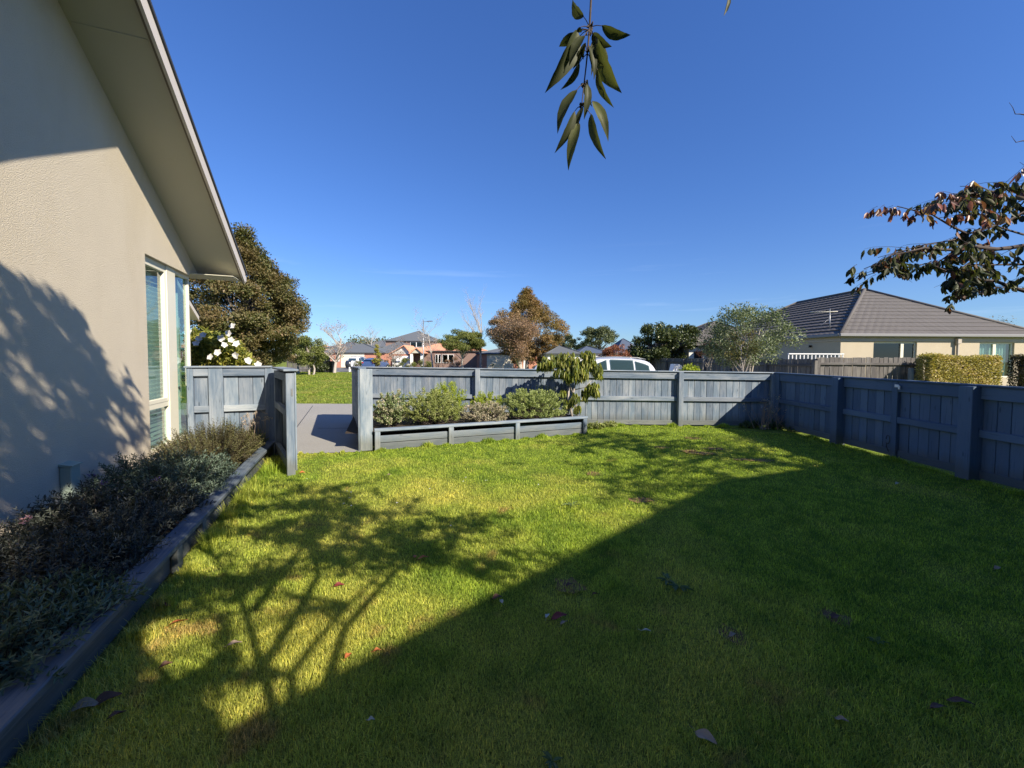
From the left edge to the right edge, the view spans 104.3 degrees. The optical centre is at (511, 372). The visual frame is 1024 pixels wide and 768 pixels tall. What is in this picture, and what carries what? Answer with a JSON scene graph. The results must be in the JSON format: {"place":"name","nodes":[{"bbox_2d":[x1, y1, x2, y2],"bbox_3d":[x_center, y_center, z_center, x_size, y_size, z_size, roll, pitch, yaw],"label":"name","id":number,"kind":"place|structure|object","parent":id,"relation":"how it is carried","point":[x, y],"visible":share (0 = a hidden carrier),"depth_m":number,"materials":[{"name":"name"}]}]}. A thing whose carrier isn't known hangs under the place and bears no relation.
{"place":"outdoors","nodes":[
{"label":"outdoors","id":0,"kind":"place"},
{"bbox_2d":[0,449,256,679],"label":"garden soil","id":1,"kind":"structure","parent":0,"point":[167,530],"depth_m":3.02,"materials":[{"name":"brown soil"}]},
{"bbox_2d":[0,562,151,695],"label":"hebe shrub","id":2,"kind":"object","parent":1,"relation":"on","point":[20,626],"visible":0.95,"depth_m":1.95,"materials":[{"name":"green plant"}]},
{"bbox_2d":[0,515,171,614],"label":"hebe shrub","id":3,"kind":"object","parent":1,"relation":"on","point":[25,561],"visible":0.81,"depth_m":2.50,"materials":[{"name":"green plant"}]},
{"bbox_2d":[0,474,218,573],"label":"hebe shrub","id":4,"kind":"object","parent":1,"relation":"on","point":[111,509],"visible":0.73,"depth_m":3.12,"materials":[{"name":"green plant"}]},
{"bbox_2d":[67,440,239,520],"bbox_3d":[-3.573,1.028,4.099,1.388,0.622,1.505,0,2,0],"label":"hebe shrub","id":5,"kind":"object","parent":1,"relation":"on","point":[202,473],"visible":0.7,"depth_m":3.99,"materials":[{"name":"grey plant"}]},
{"bbox_2d":[145,417,265,469],"bbox_3d":[-4.107,0.960,5.442,1.253,0.649,1.957,-1,2,-23],"label":"hebe shrub","id":6,"kind":"object","parent":1,"relation":"on","point":[201,442],"visible":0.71,"depth_m":5.29,"materials":[{"name":"green plant"}]},
{"bbox_2d":[234,424,270,446],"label":"hebe shrub","id":7,"kind":"object","parent":1,"relation":"on","point":[250,428],"visible":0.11,"depth_m":6.39,"materials":[{"name":"green plant"}]},
{"bbox_2d":[241,410,272,440],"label":"dry stalks","id":8,"kind":"object","parent":1,"relation":"on","point":[247,414],"visible":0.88,"depth_m":6.32,"materials":[{"name":"plant"}]},
{"bbox_2d":[150,403,359,453],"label":"driveway","id":9,"kind":"structure","parent":0,"point":[323,427],"depth_m":8.93,"materials":[{"name":"concrete"}]},
{"bbox_2d":[180,323,261,380],"bbox_3d":[-6.069,0.113,8.416,2.090,2.272,0.952,0,2,0],"label":"flowering shrub","id":10,"kind":"object","parent":9,"relation":"on","point":[209,348],"visible":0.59,"depth_m":8.12,"materials":[{"name":"green plant"}]},
{"bbox_2d":[351,366,372,450],"bbox_3d":[-3.121,0.562,8.182,0.236,1.419,3.146,-1,2,-24],"label":"return fence","id":11,"kind":"object","parent":9,"relation":"on","point":[362,396],"visible":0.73,"depth_m":6.76,"materials":[{"name":"wood"}]},
{"bbox_2d":[669,364,681,370],"bbox_3d":[5.104,0.436,12.475,0.280,1.425,0.300,0,2,0],"label":"letterbox","id":12,"kind":"object","parent":9,"relation":"on","point":[674,367],"visible":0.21,"depth_m":12.30,"materials":[{"name":"metal"}]},
{"bbox_2d":[678,362,699,370],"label":"lime bush","id":13,"kind":"object","parent":9,"relation":"on","point":[689,368],"visible":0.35,"depth_m":11.16,"materials":[{"name":"green plant"}]},
{"bbox_2d":[695,339,715,370],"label":"maple","id":14,"kind":"object","parent":9,"relation":"on","point":[698,353],"visible":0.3,"depth_m":12.50,"materials":[{"name":"plant"}]},
{"bbox_2d":[723,329,761,371],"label":"maple","id":15,"kind":"object","parent":9,"relation":"on","point":[738,354],"visible":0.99,"depth_m":10.59,"materials":[{"name":"green plant"}]},
{"bbox_2d":[696,302,806,371],"bbox_3d":[6.713,-0.397,11.572,2.490,3.403,2.734,0,2,0],"label":"silvery tree","id":16,"kind":"object","parent":9,"relation":"on","point":[753,317],"visible":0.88,"depth_m":11.27,"materials":[{"name":"green plant"}]},
{"bbox_2d":[181,372,351,403],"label":"verge grass bank","id":17,"kind":"structure","parent":0,"point":[184,392],"depth_m":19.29,"materials":[{"name":"plant"}]},
{"bbox_2d":[180,221,312,366],"bbox_3d":[-16.193,-4.133,23.958,7.435,9.607,7.359,2,3,35],"label":"beech tree","id":18,"kind":"object","parent":17,"relation":"on","point":[255,316],"visible":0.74,"depth_m":22.94,"materials":[{"name":"green plant"}]},
{"bbox_2d":[280,341,313,372],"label":"verge tree","id":19,"kind":"object","parent":17,"relation":"on","point":[293,357],"visible":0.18,"depth_m":35.43,"materials":[{"name":"green plant"}]},
{"bbox_2d":[287,361,315,371],"bbox_3d":[-20.831,-0.649,39.946,3.459,1.231,0.134,0,2,0],"label":"weathered fence","id":20,"kind":"object","parent":17,"relation":"on","point":[294,365],"visible":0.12,"depth_m":39.98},
{"bbox_2d":[288,335,329,374],"bbox_3d":[-16.717,-1.407,32.887,2.998,3.606,3.293,0,2,0],"label":"verge tree","id":21,"kind":"object","parent":17,"relation":"on","point":[307,355],"visible":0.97,"depth_m":32.39,"materials":[{"name":"green plant"}]},
{"bbox_2d":[309,357,330,372],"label":"round bush","id":22,"kind":"object","parent":17,"relation":"on","point":[323,368],"visible":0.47,"depth_m":37.67,"materials":[{"name":"green plant"}]},
{"bbox_2d":[325,361,333,372],"bbox_3d":[-17.437,-0.541,38.221,0.680,1.182,0.740,0,2,0],"label":"wheelie bin","id":23,"kind":"object","parent":17,"relation":"on","point":[330,370],"visible":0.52,"depth_m":37.95,"materials":[{"name":"black plastic"}]},
{"bbox_2d":[316,320,354,372],"bbox_3d":[-16.713,-2.554,37.368,3.954,5.442,3.925,0,2,-10],"label":"bare tree","id":24,"kind":"object","parent":17,"relation":"on","point":[339,348],"visible":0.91,"depth_m":37.17,"materials":[{"name":"brown plant"}]},
{"bbox_2d":[483,306,542,368],"bbox_3d":[0.474,-3.174,39.838,5.685,6.668,7.306,1,2,13],"label":"autumn tree","id":25,"kind":"object","parent":17,"relation":"on","point":[518,335],"visible":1,"depth_m":38.43,"materials":[{"name":"brown plant"}]},
{"bbox_2d":[598,344,636,358],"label":"red tree","id":26,"kind":"object","parent":17,"relation":"on","point":[608,351],"visible":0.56,"depth_m":32.43,"materials":[{"name":"orange plant"}]},
{"bbox_2d":[596,356,655,370],"bbox_3d":[3.710,0.150,16.417,4.196,1.667,2.200,0,2,0],"label":"parked car","id":27,"kind":"object","parent":17,"relation":"on","point":[617,363],"visible":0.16,"depth_m":15.68,"materials":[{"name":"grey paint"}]},
{"bbox_2d":[788,353,843,358],"bbox_3d":[10.982,0.199,14.436,2.006,1.808,0.080,0,2,0],"label":"white trellis","id":28,"kind":"object","parent":17,"relation":"on","point":[823,354],"visible":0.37,"depth_m":14.38,"materials":[{"name":"paint"}]},
{"bbox_2d":[181,369,351,371],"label":"road","id":29,"kind":"structure","parent":0,"point":[342,370],"depth_m":47.80,"materials":[{"name":"asphalt"}]},
{"bbox_2d":[362,358,388,366],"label":"parked car","id":30,"kind":"object","parent":29,"relation":"on","point":[367,362],"visible":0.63,"depth_m":50.12,"materials":[{"name":"blue paint"}]},
{"bbox_2d":[383,336,408,366],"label":"bare tree","id":31,"kind":"object","parent":29,"relation":"on","point":[393,356],"visible":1,"depth_m":46.98,"materials":[{"name":"beige plant"}]},
{"bbox_2d":[411,301,444,366],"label":"bare tree","id":32,"kind":"object","parent":29,"relation":"on","point":[423,336],"visible":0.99,"depth_m":45.83,"materials":[{"name":"brown plant"}]},
{"bbox_2d":[437,328,486,367],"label":"spreading tree","id":33,"kind":"object","parent":29,"relation":"on","point":[452,342],"visible":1,"depth_m":41.66,"materials":[{"name":"green plant"}]},
{"bbox_2d":[460,289,488,367],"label":"bare tree","id":34,"kind":"object","parent":29,"relation":"on","point":[475,318],"visible":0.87,"depth_m":49.63,"materials":[{"name":"brown plant"}]},
{"bbox_2d":[485,286,569,368],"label":"autumn tree","id":35,"kind":"object","parent":29,"relation":"on","point":[534,307],"visible":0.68,"depth_m":45.49,"materials":[{"name":"brown plant"}]},
{"bbox_2d":[541,345,582,361],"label":"grey roof house","id":36,"kind":"structure","parent":29,"relation":"on","point":[556,351],"depth_m":41.17,"materials":[{"name":"tile"}]},
{"bbox_2d":[577,346,603,356],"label":"blue roof house","id":37,"kind":"structure","parent":29,"relation":"on","point":[596,351],"depth_m":51.88,"materials":[{"name":"metal"}]},
{"bbox_2d":[372,344,381,365],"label":"conifer","id":38,"kind":"object","parent":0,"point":[376,360],"visible":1,"depth_m":49.84,"materials":[{"name":"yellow plant"}]},
{"bbox_2d":[181,360,631,424],"bbox_3d":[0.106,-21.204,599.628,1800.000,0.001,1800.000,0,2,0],"label":"ground","id":39,"kind":"structure","parent":0,"point":[283,364],"depth_m":87.59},
{"bbox_2d":[0,0,246,548],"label":"house","id":40,"kind":"structure","parent":39,"relation":"on","point":[111,203],"depth_m":3.93,"materials":[{"name":"beige paint"}]},
{"bbox_2d":[58,460,82,518],"bbox_3d":[-4.019,1.123,3.637,0.093,0.624,0.150,-1,2,-21],"label":"service box","id":41,"kind":"object","parent":40,"relation":"attached to","point":[69,471],"visible":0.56,"depth_m":3.58,"materials":[{"name":"grey plastic"}]},
{"bbox_2d":[145,256,190,452],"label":"window","id":42,"kind":"structure","parent":40,"relation":"in","point":[170,400],"depth_m":5.78,"materials":[{"name":"white glass"}]},
{"bbox_2d":[356,325,381,345],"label":"bare tree","id":43,"kind":"object","parent":39,"relation":"on","point":[372,338],"visible":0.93,"depth_m":78.33,"materials":[{"name":"grey plant"}]},
{"bbox_2d":[180,335,595,363],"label":"distant woodland","id":44,"kind":"object","parent":39,"relation":"on","point":[183,349],"visible":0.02,"depth_m":120.69,"materials":[{"name":"green plant"}]},
{"bbox_2d":[383,341,406,349],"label":"brick house","id":45,"kind":"structure","parent":39,"relation":"on","point":[392,346],"depth_m":71.69,"materials":[{"name":"tile"}]},
{"bbox_2d":[384,331,440,347],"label":"two storey house","id":46,"kind":"structure","parent":39,"relation":"on","point":[411,339],"depth_m":76.12,"materials":[{"name":"stone"}]},
{"bbox_2d":[475,348,536,368],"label":"brick house","id":47,"kind":"structure","parent":39,"relation":"on","point":[494,357],"depth_m":54.12,"materials":[{"name":"brick"}]},
{"bbox_2d":[487,354,512,368],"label":"garage door","id":48,"kind":"structure","parent":47,"relation":"in","point":[502,361],"depth_m":54.10,"materials":[{"name":"metal"}]},
{"bbox_2d":[561,334,584,349],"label":"gum tree","id":49,"kind":"object","parent":39,"relation":"on","point":[572,343],"visible":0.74,"depth_m":96.00,"materials":[{"name":"green plant"}]},
{"bbox_2d":[579,325,619,349],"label":"gum tree","id":50,"kind":"object","parent":39,"relation":"on","point":[606,334],"visible":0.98,"depth_m":92.89,"materials":[{"name":"green plant"}]},
{"bbox_2d":[610,338,635,354],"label":"blue roof house","id":51,"kind":"structure","parent":39,"relation":"on","point":[623,341],"depth_m":65.82,"materials":[{"name":"metal"}]},
{"bbox_2d":[345,411,582,433],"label":"planter soil","id":52,"kind":"structure","parent":0,"point":[352,428],"depth_m":7.87,"materials":[{"name":"brown soil"}]},
{"bbox_2d":[373,388,408,426],"bbox_3d":[-2.325,0.673,7.520,0.684,0.763,0.794,0,2,0],"label":"variegated shrub","id":53,"kind":"object","parent":52,"relation":"on","point":[392,402],"visible":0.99,"depth_m":7.44,"materials":[{"name":"green plant"}]},
{"bbox_2d":[401,388,463,424],"bbox_3d":[-1.584,0.653,7.801,1.197,0.788,1.096,-1,2,-26],"label":"olive shrub","id":54,"kind":"object","parent":52,"relation":"on","point":[438,413],"visible":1,"depth_m":7.65,"materials":[{"name":"green plant"}]},
{"bbox_2d":[432,380,467,417],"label":"lime shrub","id":55,"kind":"object","parent":52,"relation":"on","point":[451,388],"visible":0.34,"depth_m":8.59,"materials":[{"name":"green plant"}]},
{"bbox_2d":[460,400,509,421],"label":"pinkish shrub","id":56,"kind":"object","parent":52,"relation":"on","point":[475,415],"visible":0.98,"depth_m":7.90,"materials":[{"name":"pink plant"}]},
{"bbox_2d":[470,390,503,416],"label":"lime shrub","id":57,"kind":"object","parent":52,"relation":"on","point":[482,399],"visible":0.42,"depth_m":8.74,"materials":[{"name":"green plant"}]},
{"bbox_2d":[499,387,567,419],"bbox_3d":[0.445,0.661,8.366,1.440,0.749,1.082,0,2,0],"label":"dome shrub","id":58,"kind":"object","parent":52,"relation":"on","point":[522,403],"visible":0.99,"depth_m":8.22,"materials":[{"name":"green plant"}]},
{"bbox_2d":[536,350,603,416],"bbox_3d":[1.289,0.273,8.743,1.517,1.557,0.605,0,2,0],"label":"weeping tree","id":59,"kind":"object","parent":52,"relation":"on","point":[576,371],"visible":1,"depth_m":8.68,"materials":[{"name":"green plant"}]},
{"bbox_2d":[3,424,1023,767],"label":"lawn ground","id":60,"kind":"structure","parent":0,"point":[608,590],"depth_m":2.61,"materials":[{"name":"plant"}]},
{"bbox_2d":[67,697,99,712],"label":"fallen leaf","id":61,"kind":"object","parent":60,"relation":"on","point":[89,701],"visible":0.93,"depth_m":1.79,"materials":[{"name":"plant"}]},
{"bbox_2d":[84,691,121,712],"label":"fallen leaf","id":62,"kind":"object","parent":60,"relation":"on","point":[105,696],"visible":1,"depth_m":1.83,"materials":[{"name":"plant"}]},
{"bbox_2d":[0,441,274,767],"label":"garden edging","id":63,"kind":"object","parent":60,"relation":"on","point":[22,710],"visible":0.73,"depth_m":2.08,"materials":[{"name":"wood"}]},
{"bbox_2d":[146,277,199,400],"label":"garage wing","id":64,"kind":"structure","parent":60,"relation":"on","point":[194,314],"depth_m":13.28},
{"bbox_2d":[183,366,274,441],"bbox_3d":[-4.458,0.611,6.373,1.234,1.446,0.125,-1,2,-21],"label":"side fence","id":65,"kind":"object","parent":60,"relation":"on","point":[234,394],"visible":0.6,"depth_m":6.35,"materials":[{"name":"wood"}]},
{"bbox_2d":[271,367,298,475],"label":"timber gate","id":66,"kind":"structure","parent":60,"relation":"on","point":[285,406],"depth_m":5.37,"materials":[{"name":"wood"}]},
{"bbox_2d":[374,416,587,450],"bbox_3d":[-0.389,1.121,7.612,4.249,0.374,0.130,-1,2,-22],"label":"raised planter","id":67,"kind":"object","parent":60,"relation":"on","point":[451,436],"visible":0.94,"depth_m":7.46,"materials":[{"name":"wood"}]},
{"bbox_2d":[505,411,582,428],"bbox_3d":[0.839,1.081,9.323,2.144,0.334,0.741,2,3,33],"label":"planter divider board","id":68,"kind":"object","parent":67,"relation":"attached to","point":[573,421],"visible":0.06,"depth_m":8.98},
{"bbox_2d":[541,750,562,767],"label":"lawn weed","id":69,"kind":"object","parent":60,"relation":"on","point":[549,761],"visible":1,"depth_m":1.57,"materials":[{"name":"green plant"}]},
{"bbox_2d":[548,611,566,620],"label":"fallen leaf","id":70,"kind":"object","parent":60,"relation":"on","point":[557,614],"visible":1,"depth_m":2.43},
{"bbox_2d":[357,366,774,425],"bbox_3d":[1.210,0.559,9.467,9.975,1.370,0.170,0,2,1],"label":"street fence","id":71,"kind":"object","parent":60,"relation":"on","point":[653,397],"visible":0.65,"depth_m":9.46,"materials":[{"name":"wood"}]},
{"bbox_2d":[118,422,1023,643],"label":"edge grass","id":72,"kind":"structure","parent":60,"relation":"on","point":[249,490],"depth_m":4.12,"materials":[{"name":"plant"}]},
{"bbox_2d":[555,577,587,593],"bbox_3d":[0.419,1.495,2.807,0.237,0.001,0.207,0,2,0],"label":"bare soil patch","id":73,"kind":"object","parent":60,"relation":"on","point":[571,586],"visible":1,"depth_m":2.79,"materials":[{"name":"soil"}]},
{"bbox_2d":[587,421,606,429],"bbox_3d":[1.877,1.176,9.015,0.555,0.241,0.326,0,2,0],"label":"weed patch","id":74,"kind":"object","parent":60,"relation":"on","point":[596,425],"visible":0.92,"depth_m":8.97,"materials":[{"name":"green plant"}]},
{"bbox_2d":[602,420,617,427],"bbox_3d":[2.273,1.192,9.296,0.431,0.194,0.327,0,2,0],"label":"weed patch","id":75,"kind":"object","parent":60,"relation":"on","point":[610,423],"visible":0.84,"depth_m":9.24,"materials":[{"name":"green plant"}]},
{"bbox_2d":[545,0,730,169],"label":"cherry tree","id":76,"kind":"object","parent":60,"relation":"on","point":[573,55],"visible":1,"depth_m":0.89,"materials":[{"name":"green plant"}]},
{"bbox_2d":[628,496,653,502],"bbox_3d":[1.455,1.435,4.508,0.261,0.001,0.191,-1,2,-23],"label":"bare soil patch","id":77,"kind":"object","parent":60,"relation":"on","point":[638,498],"visible":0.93,"depth_m":4.51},
{"bbox_2d":[655,572,673,584],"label":"lawn weed","id":78,"kind":"object","parent":60,"relation":"on","point":[667,578],"visible":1,"depth_m":2.86,"materials":[{"name":"green plant"}]},
{"bbox_2d":[667,582,693,591],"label":"lawn weed","id":79,"kind":"object","parent":60,"relation":"on","point":[676,587],"visible":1,"depth_m":2.76,"materials":[{"name":"green plant"}]},
{"bbox_2d":[690,725,716,743],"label":"fallen leaf","id":80,"kind":"object","parent":60,"relation":"on","point":[703,733],"visible":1,"depth_m":1.66,"materials":[{"name":"plant"}]},
{"bbox_2d":[718,623,745,644],"bbox_3d":[1.279,1.519,2.306,0.144,0.001,0.158,-2,3,-45],"label":"bare soil patch","id":81,"kind":"object","parent":60,"relation":"on","point":[730,638],"visible":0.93,"depth_m":2.30,"materials":[{"name":"soil"}]},
{"bbox_2d":[738,420,760,427],"bbox_3d":[5.532,1.195,9.300,0.556,0.220,0.331,0,2,0],"label":"weed patch","id":82,"kind":"object","parent":60,"relation":"on","point":[748,423],"visible":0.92,"depth_m":9.27,"materials":[{"name":"green plant"}]},
{"bbox_2d":[738,395,785,429],"bbox_3d":[5.761,0.879,9.011,1.088,0.819,0.482,0,2,0],"label":"dry shrub","id":83,"kind":"object","parent":60,"relation":"on","point":[764,418],"visible":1,"depth_m":9.04,"materials":[{"name":"plant"}]},
{"bbox_2d":[765,419,784,429],"bbox_3d":[6.123,1.179,9.120,0.741,0.272,0.332,0,2,0],"label":"weed patch","id":84,"kind":"object","parent":60,"relation":"on","point":[773,426],"visible":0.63,"depth_m":9.10,"materials":[{"name":"green plant"}]},
{"bbox_2d":[820,608,851,627],"bbox_3d":[2.007,1.516,2.470,0.150,0.001,0.166,-1,3,-37],"label":"bare soil patch","id":85,"kind":"object","parent":60,"relation":"on","point":[824,612],"visible":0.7,"depth_m":2.47,"materials":[{"name":"soil"}]},
{"bbox_2d":[774,372,1023,489],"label":"boundary fence","id":86,"kind":"object","parent":60,"relation":"on","point":[966,431],"visible":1,"depth_m":6.04,"materials":[{"name":"wood"}]},
{"bbox_2d":[844,104,1023,313],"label":"cherry tree","id":87,"kind":"object","parent":60,"relation":"on","point":[967,279],"visible":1,"depth_m":4.41,"materials":[{"name":"green plant"}]},
{"bbox_2d":[940,696,974,704],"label":"fallen leaf","id":88,"kind":"object","parent":60,"relation":"on","point":[956,699],"visible":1,"depth_m":1.84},
{"bbox_2d":[151,0,1023,349],"label":"sky","id":89,"kind":"structure","parent":0,"point":[389,157],"materials":[{"name":"blue"}]},
{"label":"neighbour lawn ground","id":90,"kind":"structure","parent":0,"visible":0},
{"bbox_2d":[626,323,683,363],"bbox_3d":[9.569,-1.349,27.067,3.528,4.187,3.988,0,2,0],"label":"magnolia tree","id":91,"kind":"object","parent":90,"relation":"on","point":[669,336],"visible":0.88,"depth_m":26.01,"materials":[{"name":"green plant"}]},
{"bbox_2d":[654,321,701,358],"bbox_3d":[11.495,-1.484,28.021,3.129,4.378,3.827,0,2,0],"label":"magnolia tree","id":92,"kind":"object","parent":90,"relation":"on","point":[688,330],"visible":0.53,"depth_m":27.19,"materials":[{"name":"green plant"}]},
{"bbox_2d":[648,321,732,358],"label":"house wing","id":93,"kind":"structure","parent":90,"relation":"on","point":[691,354],"depth_m":27.61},
{"bbox_2d":[652,358,817,374],"bbox_3d":[9.528,0.080,19.788,0.138,1.621,14.646,0,2,0],"label":"weathered fence","id":94,"kind":"object","parent":90,"relation":"on","point":[804,366],"visible":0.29,"depth_m":15.41,"materials":[{"name":"wood"}]},
{"bbox_2d":[702,288,1023,385],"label":"house","id":95,"kind":"structure","parent":90,"relation":"on","point":[869,323],"depth_m":16.71,"materials":[{"name":"grey tile"}]},
{"bbox_2d":[873,342,915,376],"bbox_3d":[15.500,-0.547,16.213,1.756,1.407,0.070,0,2,0],"label":"window","id":96,"kind":"structure","parent":95,"relation":"in","point":[880,349],"depth_m":16.20,"materials":[{"name":"grey glass"}]},
{"bbox_2d":[979,343,1012,376],"bbox_3d":[19.615,-0.525,16.278,1.410,1.400,0.200,0,2,0],"label":"window","id":97,"kind":"structure","parent":95,"relation":"in","point":[985,348],"depth_m":16.32,"materials":[{"name":"teal glass"}]},
{"bbox_2d":[815,357,921,380],"bbox_3d":[11.217,0.340,12.559,3.318,1.672,0.137,0,2,0],"label":"weathered fence","id":98,"kind":"object","parent":90,"relation":"on","point":[879,367],"visible":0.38,"depth_m":12.58,"materials":[{"name":"wood"}]},
{"bbox_2d":[907,368,913,379],"bbox_3d":[12.372,0.523,12.377,0.100,1.331,0.100,0,2,0],"label":"short post","id":99,"kind":"object","parent":90,"relation":"on","point":[910,373],"visible":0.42,"depth_m":12.32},
{"bbox_2d":[914,352,1003,384],"bbox_3d":[13.549,0.328,12.116,2.281,1.944,0.652,0,2,0],"label":"clipped hedge","id":100,"kind":"object","parent":90,"relation":"on","point":[970,369],"visible":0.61,"depth_m":11.90,"materials":[{"name":"green plant"}]},
{"bbox_2d":[1006,353,1023,386],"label":"clipped hedge","id":101,"kind":"object","parent":90,"relation":"on","point":[1017,361],"visible":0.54,"depth_m":12.02,"materials":[{"name":"green plant"}]},
{"label":"forecourt","id":102,"kind":"structure","parent":0,"visible":0},
{"bbox_2d":[314,343,393,367],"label":"brick house","id":103,"kind":"structure","parent":102,"relation":"on","point":[365,350],"depth_m":60.17,"materials":[{"name":"stone"}]},
{"bbox_2d":[341,353,363,366],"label":"garage door","id":104,"kind":"structure","parent":103,"relation":"in","point":[347,355],"depth_m":60.08,"materials":[{"name":"metal"}]},
{"bbox_2d":[347,356,364,368],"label":"parked car","id":105,"kind":"object","parent":102,"relation":"on","point":[357,358],"visible":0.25,"depth_m":55.20,"materials":[{"name":"grey paint"}]},
{"bbox_2d":[388,345,414,366],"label":"gabled garage","id":106,"kind":"structure","parent":102,"relation":"on","point":[407,354],"depth_m":54.94,"materials":[{"name":"orange brick"}]},
{"bbox_2d":[392,356,409,366],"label":"garage door","id":107,"kind":"structure","parent":106,"relation":"in","point":[408,357],"depth_m":54.94,"materials":[{"name":"white paint"}]},
{"bbox_2d":[398,357,416,366],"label":"round bush","id":108,"kind":"object","parent":102,"relation":"on","point":[404,360],"visible":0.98,"depth_m":52.56,"materials":[{"name":"green plant"}]},
{"bbox_2d":[409,344,487,367],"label":"tiled house","id":109,"kind":"structure","parent":102,"relation":"on","point":[440,355],"depth_m":56.12,"materials":[{"name":"brick"}]},
{"bbox_2d":[442,354,453,362],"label":"window","id":110,"kind":"structure","parent":109,"relation":"in","point":[444,356],"depth_m":56.08,"materials":[{"name":"glass"}]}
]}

